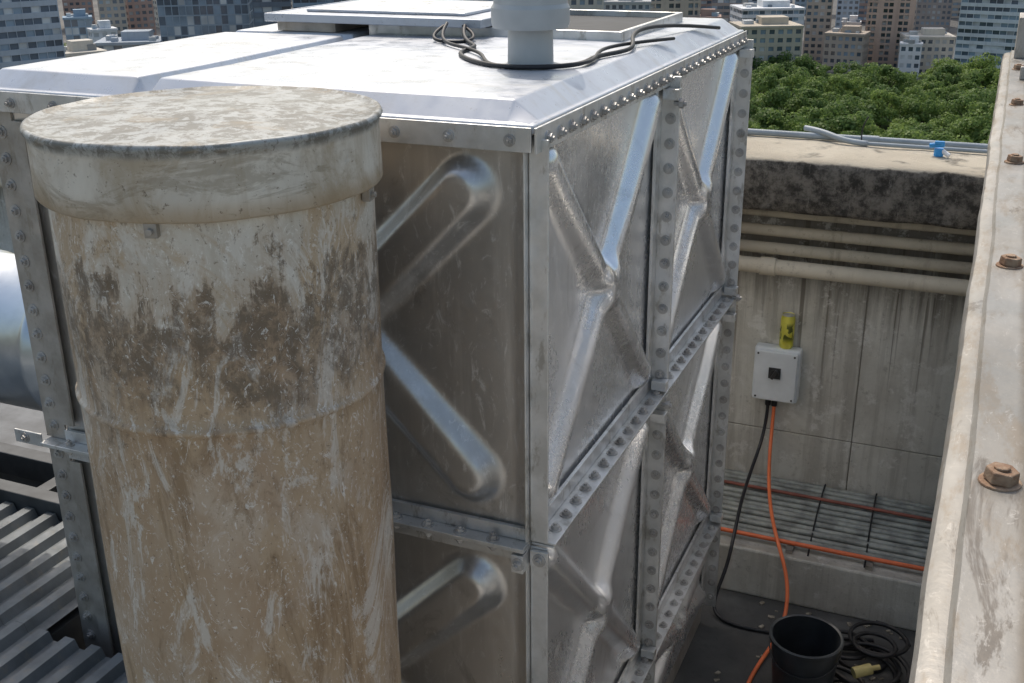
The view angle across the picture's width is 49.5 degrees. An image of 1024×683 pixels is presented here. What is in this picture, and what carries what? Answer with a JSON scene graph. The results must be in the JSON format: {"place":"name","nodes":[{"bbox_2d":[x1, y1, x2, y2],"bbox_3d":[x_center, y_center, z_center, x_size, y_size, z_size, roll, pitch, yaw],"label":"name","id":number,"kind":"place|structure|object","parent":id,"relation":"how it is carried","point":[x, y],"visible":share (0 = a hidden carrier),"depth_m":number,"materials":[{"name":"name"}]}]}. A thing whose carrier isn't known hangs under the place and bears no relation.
{"place":"outdoors","nodes":[
{"label":"outdoors","id":0,"kind":"place"},
{"bbox_2d":[0,0,65,68],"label":"apartment building","id":1,"kind":"structure","parent":0,"point":[30,31],"depth_m":296.35,"materials":[{"name":"blue glass"}]},
{"bbox_2d":[62,9,91,39],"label":"office building","id":2,"kind":"structure","parent":0,"point":[77,22],"depth_m":506.59,"materials":[{"name":"blue glass"}]},
{"bbox_2d":[62,0,95,23],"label":"distant tower","id":3,"kind":"structure","parent":0,"point":[69,6],"depth_m":810.32,"materials":[{"name":"concrete"}]},
{"bbox_2d":[97,0,128,36],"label":"office tower","id":4,"kind":"structure","parent":0,"point":[114,12],"depth_m":582.13,"materials":[{"name":"beige concrete"}]},
{"bbox_2d":[125,0,156,34],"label":"office tower","id":5,"kind":"structure","parent":0,"point":[140,14],"depth_m":604.83,"materials":[{"name":"brown brick"}]},
{"bbox_2d":[153,0,159,27],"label":"distant tower","id":6,"kind":"structure","parent":0,"point":[156,12],"depth_m":815.70,"materials":[{"name":"beige concrete"}]},
{"bbox_2d":[156,0,253,41],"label":"office tower","id":7,"kind":"structure","parent":0,"point":[180,19],"depth_m":400.42,"materials":[{"name":"blue glass"}]},
{"bbox_2d":[252,0,290,26],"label":"office tower","id":8,"kind":"structure","parent":0,"point":[261,8],"depth_m":376.38,"materials":[{"name":"blue glass"}]},
{"bbox_2d":[57,0,958,79],"bbox_3d":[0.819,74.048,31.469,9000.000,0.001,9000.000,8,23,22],"label":"ground","id":9,"kind":"structure","parent":0,"point":[953,28],"depth_m":814.84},
{"bbox_2d":[64,39,107,57],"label":"office building","id":10,"kind":"structure","parent":9,"relation":"on","point":[76,47],"depth_m":348.83,"materials":[{"name":"beige concrete"}]},
{"bbox_2d":[86,20,117,42],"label":"office building","id":11,"kind":"structure","parent":9,"relation":"on","point":[102,29],"depth_m":474.98,"materials":[{"name":"grey concrete"}]},
{"bbox_2d":[94,29,162,50],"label":"office building","id":12,"kind":"structure","parent":9,"relation":"on","point":[133,38],"depth_m":399.23,"materials":[{"name":"grey concrete"}]},
{"bbox_2d":[293,0,348,8],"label":"office tower","id":13,"kind":"structure","parent":9,"relation":"on","point":[300,3],"depth_m":425.53,"materials":[{"name":"grey glass"}]},
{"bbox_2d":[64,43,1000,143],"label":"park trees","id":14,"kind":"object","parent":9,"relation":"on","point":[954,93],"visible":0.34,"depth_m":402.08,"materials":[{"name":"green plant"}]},
{"bbox_2d":[604,0,650,10],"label":"office tower","id":15,"kind":"structure","parent":9,"relation":"on","point":[632,5],"depth_m":497.00,"materials":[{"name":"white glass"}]},
{"bbox_2d":[650,0,700,16],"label":"apartment building","id":16,"kind":"structure","parent":9,"relation":"on","point":[687,8],"depth_m":533.01,"materials":[{"name":"beige concrete"}]},
{"bbox_2d":[688,8,720,17],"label":"brick building","id":17,"kind":"structure","parent":9,"relation":"on","point":[708,13],"depth_m":534.14,"materials":[{"name":"brown brick"}]},
{"bbox_2d":[711,0,747,22],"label":"office tower","id":18,"kind":"structure","parent":9,"relation":"on","point":[722,7],"depth_m":605.04,"materials":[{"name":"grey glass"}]},
{"bbox_2d":[729,15,803,93],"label":"office building","id":19,"kind":"structure","parent":9,"relation":"on","point":[772,35],"depth_m":493.36,"materials":[{"name":"beige concrete"}]},
{"bbox_2d":[730,0,805,24],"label":"office building","id":20,"kind":"structure","parent":9,"relation":"on","point":[751,11],"depth_m":565.18,"materials":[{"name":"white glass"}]},
{"bbox_2d":[835,0,859,29],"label":"office tower","id":21,"kind":"structure","parent":9,"relation":"on","point":[846,8],"depth_m":702.05,"materials":[{"name":"grey concrete"}]},
{"bbox_2d":[750,96,966,135],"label":"park grass","id":22,"kind":"structure","parent":9,"relation":"on","point":[884,127],"depth_m":437.67,"materials":[{"name":"green plant"}]},
{"bbox_2d":[858,0,867,21],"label":"distant tower","id":23,"kind":"structure","parent":9,"relation":"on","point":[862,13],"depth_m":802.39,"materials":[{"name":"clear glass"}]},
{"bbox_2d":[954,0,1023,70],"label":"office tower","id":24,"kind":"structure","parent":9,"relation":"on","point":[989,26],"depth_m":502.07,"materials":[{"name":"blue glass"}]},
{"bbox_2d":[568,0,603,9],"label":"office tower","id":25,"kind":"structure","parent":0,"point":[588,4],"depth_m":402.49,"materials":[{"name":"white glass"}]},
{"bbox_2d":[700,0,711,13],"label":"distant tower","id":26,"kind":"structure","parent":0,"point":[705,3],"depth_m":850.55,"materials":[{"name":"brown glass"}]},
{"bbox_2d":[748,0,792,3],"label":"distant tower","id":27,"kind":"structure","parent":0,"point":[752,1],"depth_m":828.15,"materials":[{"name":"grey glass"}]},
{"bbox_2d":[795,0,806,13],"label":"distant tower","id":28,"kind":"structure","parent":0,"point":[802,3],"depth_m":864.84,"materials":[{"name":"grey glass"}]},
{"bbox_2d":[802,0,832,61],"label":"office tower","id":29,"kind":"structure","parent":0,"point":[818,19],"depth_m":598.05,"materials":[{"name":"beige concrete"}]},
{"bbox_2d":[822,25,870,72],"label":"brick building","id":30,"kind":"structure","parent":0,"point":[847,43],"depth_m":561.61,"materials":[{"name":"beige brick"}]},
{"bbox_2d":[841,15,860,25],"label":"building","id":31,"kind":"structure","parent":0,"point":[853,20],"depth_m":606.42,"materials":[{"name":"grey concrete"}]},
{"bbox_2d":[801,22,916,91],"bbox_3d":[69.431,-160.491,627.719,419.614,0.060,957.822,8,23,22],"label":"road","id":32,"kind":"structure","parent":0,"point":[831,29],"depth_m":690.62,"materials":[{"name":"grey asphalt"}]},
{"bbox_2d":[865,0,916,68],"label":"apartment building","id":33,"kind":"structure","parent":0,"point":[888,22],"depth_m":570.26,"materials":[{"name":"brown concrete"}]},
{"bbox_2d":[897,36,922,78],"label":"building","id":34,"kind":"structure","parent":0,"point":[910,54],"depth_m":541.51,"materials":[{"name":"grey concrete"}]},
{"bbox_2d":[896,27,956,74],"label":"office building","id":35,"kind":"structure","parent":0,"point":[938,43],"depth_m":549.43,"materials":[{"name":"grey concrete"}]},
{"bbox_2d":[914,0,952,32],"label":"office tower","id":36,"kind":"structure","parent":0,"point":[933,13],"depth_m":705.58,"materials":[{"name":"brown concrete"}]},
{"bbox_2d":[951,0,960,17],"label":"distant tower","id":37,"kind":"structure","parent":0,"point":[956,6],"depth_m":822.73,"materials":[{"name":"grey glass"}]},
{"bbox_3d":[-2.674,39.402,14.187,14.800,77.190,15.000,8,23,22],"label":"building body","id":38,"kind":"object","parent":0,"visible":0},
{"bbox_2d":[673,588,915,682],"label":"trench floor","id":39,"kind":"structure","parent":38,"relation":"on","point":[729,652],"depth_m":4.73,"materials":[{"name":"grey concrete"}]},
{"bbox_2d":[0,501,127,682],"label":"corrugated metal roof","id":40,"kind":"structure","parent":39,"relation":"on","point":[41,637],"depth_m":3.46,"materials":[{"name":"paint"}]},
{"bbox_2d":[0,250,42,411],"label":"silver insulated duct","id":41,"kind":"object","parent":40,"relation":"on","point":[19,387],"visible":0.13,"depth_m":3.34,"materials":[{"name":"metal"}]},
{"bbox_2d":[19,86,400,682],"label":"vent duct","id":42,"kind":"object","parent":39,"relation":"on","point":[215,247],"visible":1,"depth_m":2.04,"materials":[{"name":"paint"}]},
{"bbox_2d":[0,0,753,682],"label":"sectional water tank","id":43,"kind":"object","parent":39,"relation":"on","point":[558,188],"visible":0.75,"depth_m":2.87,"materials":[{"name":"metal"}]},
{"bbox_2d":[0,187,975,505],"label":"concrete parapet wall","id":44,"kind":"structure","parent":39,"relation":"on","point":[906,371],"depth_m":5.20,"materials":[{"name":"grey concrete"}]},
{"bbox_2d":[0,403,66,486],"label":"flat deck","id":45,"kind":"structure","parent":44,"relation":"attached to","point":[12,417],"depth_m":4.97,"materials":[{"name":"grey concrete"}]},
{"bbox_2d":[0,442,72,521],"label":"edge beams","id":46,"kind":"structure","parent":45,"relation":"on","point":[30,464],"depth_m":4.39,"materials":[{"name":"metal"}]},
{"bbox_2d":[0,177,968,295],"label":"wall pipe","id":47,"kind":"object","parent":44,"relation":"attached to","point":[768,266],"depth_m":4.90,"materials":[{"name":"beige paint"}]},
{"bbox_2d":[752,342,802,406],"bbox_3d":[1.254,0.174,5.281,0.216,0.305,0.120,8,23,22],"label":"isolator switch box","id":48,"kind":"object","parent":44,"relation":"attached to","point":[776,373],"visible":1,"depth_m":5.25,"materials":[{"name":"white plastic"}]},
{"bbox_2d":[779,312,794,348],"bbox_3d":[1.291,-0.051,5.206,0.066,0.168,0.066,8,23,22],"label":"drink can","id":49,"kind":"object","parent":48,"relation":"on","point":[787,330],"visible":1,"depth_m":5.18,"materials":[{"name":"metal"}]},
{"bbox_2d":[721,469,934,570],"bbox_3d":[0.132,0.632,5.658,3.950,0.071,0.626,8,23,22],"label":"pipe tray","id":50,"kind":"object","parent":44,"relation":"on","point":[869,530],"visible":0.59,"depth_m":5.11,"materials":[{"name":"grey metal"}]},
{"bbox_2d":[740,239,972,274],"bbox_3d":[0.700,-0.496,5.239,11.000,0.063,0.063,8,23,22],"label":"wall pipe","id":51,"kind":"object","parent":44,"relation":"attached to","point":[898,261],"depth_m":4.88,"materials":[{"name":"metal"}]},
{"bbox_2d":[741,222,974,255],"bbox_3d":[0.700,-0.573,5.209,11.000,0.061,0.061,8,23,22],"label":"wall pipe","id":52,"kind":"object","parent":44,"relation":"attached to","point":[936,246],"depth_m":4.86,"materials":[{"name":"metal"}]},
{"bbox_2d":[742,208,975,235],"bbox_3d":[0.707,-0.651,5.198,11.000,0.047,0.047,8,23,22],"label":"wall pipe","id":53,"kind":"object","parent":44,"relation":"attached to","point":[909,226],"depth_m":4.85,"materials":[{"name":"paint"}]},
{"bbox_2d":[746,406,788,682],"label":"orange extension cord","id":54,"kind":"object","parent":39,"relation":"on","point":[759,662],"visible":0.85,"depth_m":4.90,"materials":[{"name":"orange rubber"}]},
{"bbox_2d":[713,405,873,641],"bbox_3d":[1.120,0.821,4.971,0.567,0.681,1.012,-7,22,-15],"label":"black power cable","id":55,"kind":"object","parent":39,"relation":"on","point":[719,616],"visible":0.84,"depth_m":4.95,"materials":[{"name":"rubber"}]},
{"bbox_2d":[769,614,843,682],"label":"bucket","id":56,"kind":"object","parent":39,"relation":"on","point":[803,648],"visible":1,"depth_m":4.34,"materials":[{"name":"black plastic"}]},
{"bbox_2d":[714,601,902,681],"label":"floor debris","id":57,"kind":"object","parent":39,"relation":"on","point":[849,624],"visible":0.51,"depth_m":4.79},
{"bbox_2d":[717,531,923,630],"bbox_3d":[-1.245,0.574,6.271,6.950,0.238,0.640,8,23,22],"label":"concrete kerb ledge","id":58,"kind":"object","parent":39,"relation":"on","point":[847,586],"depth_m":4.89,"materials":[{"name":"grey concrete"}]},
{"bbox_2d":[730,227,940,489],"bbox_3d":[1.262,0.088,5.495,12.000,1.660,0.294,8,23,22],"label":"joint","id":59,"kind":"object","parent":39,"relation":"on","point":[856,397],"depth_m":5.24,"materials":[{"name":"concrete"}]},
{"bbox_2d":[12,113,986,229],"bbox_3d":[1.222,-0.771,5.083,12.000,0.247,0.568,8,23,22],"label":"coping","id":60,"kind":"object","parent":59,"relation":"on","point":[819,177],"visible":0.19,"depth_m":4.73,"materials":[{"name":"concrete"}]},
{"bbox_2d":[748,116,987,153],"bbox_3d":[2.219,-0.876,4.817,8.000,0.132,0.145,8,23,22],"label":"coping conduit","id":61,"kind":"object","parent":60,"relation":"on","point":[861,140],"visible":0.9,"depth_m":5.04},
{"bbox_2d":[929,141,950,157],"bbox_3d":[1.858,-0.836,4.812,0.094,0.068,0.042,12,25,30],"label":"hose tap","id":62,"kind":"object","parent":60,"relation":"on","point":[939,151],"visible":1,"depth_m":4.80,"materials":[{"name":"blue plastic"}]},
{"bbox_2d":[833,620,910,682],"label":"hose coil","id":63,"kind":"object","parent":39,"relation":"on","point":[883,654],"visible":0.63,"depth_m":4.53,"materials":[{"name":"black rubber"}]},
{"bbox_2d":[851,663,880,678],"bbox_3d":[1.384,1.286,4.340,0.112,0.054,0.044,-4,22,-9],"label":"hose nozzle","id":64,"kind":"object","parent":63,"relation":"on","point":[863,670],"visible":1,"depth_m":4.32,"materials":[{"name":"yellow plastic"}]},
{"bbox_2d":[909,13,1023,682],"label":"adjacent tank","id":65,"kind":"object","parent":39,"relation":"on","point":[970,624],"visible":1,"depth_m":1.11,"materials":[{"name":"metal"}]}
]}

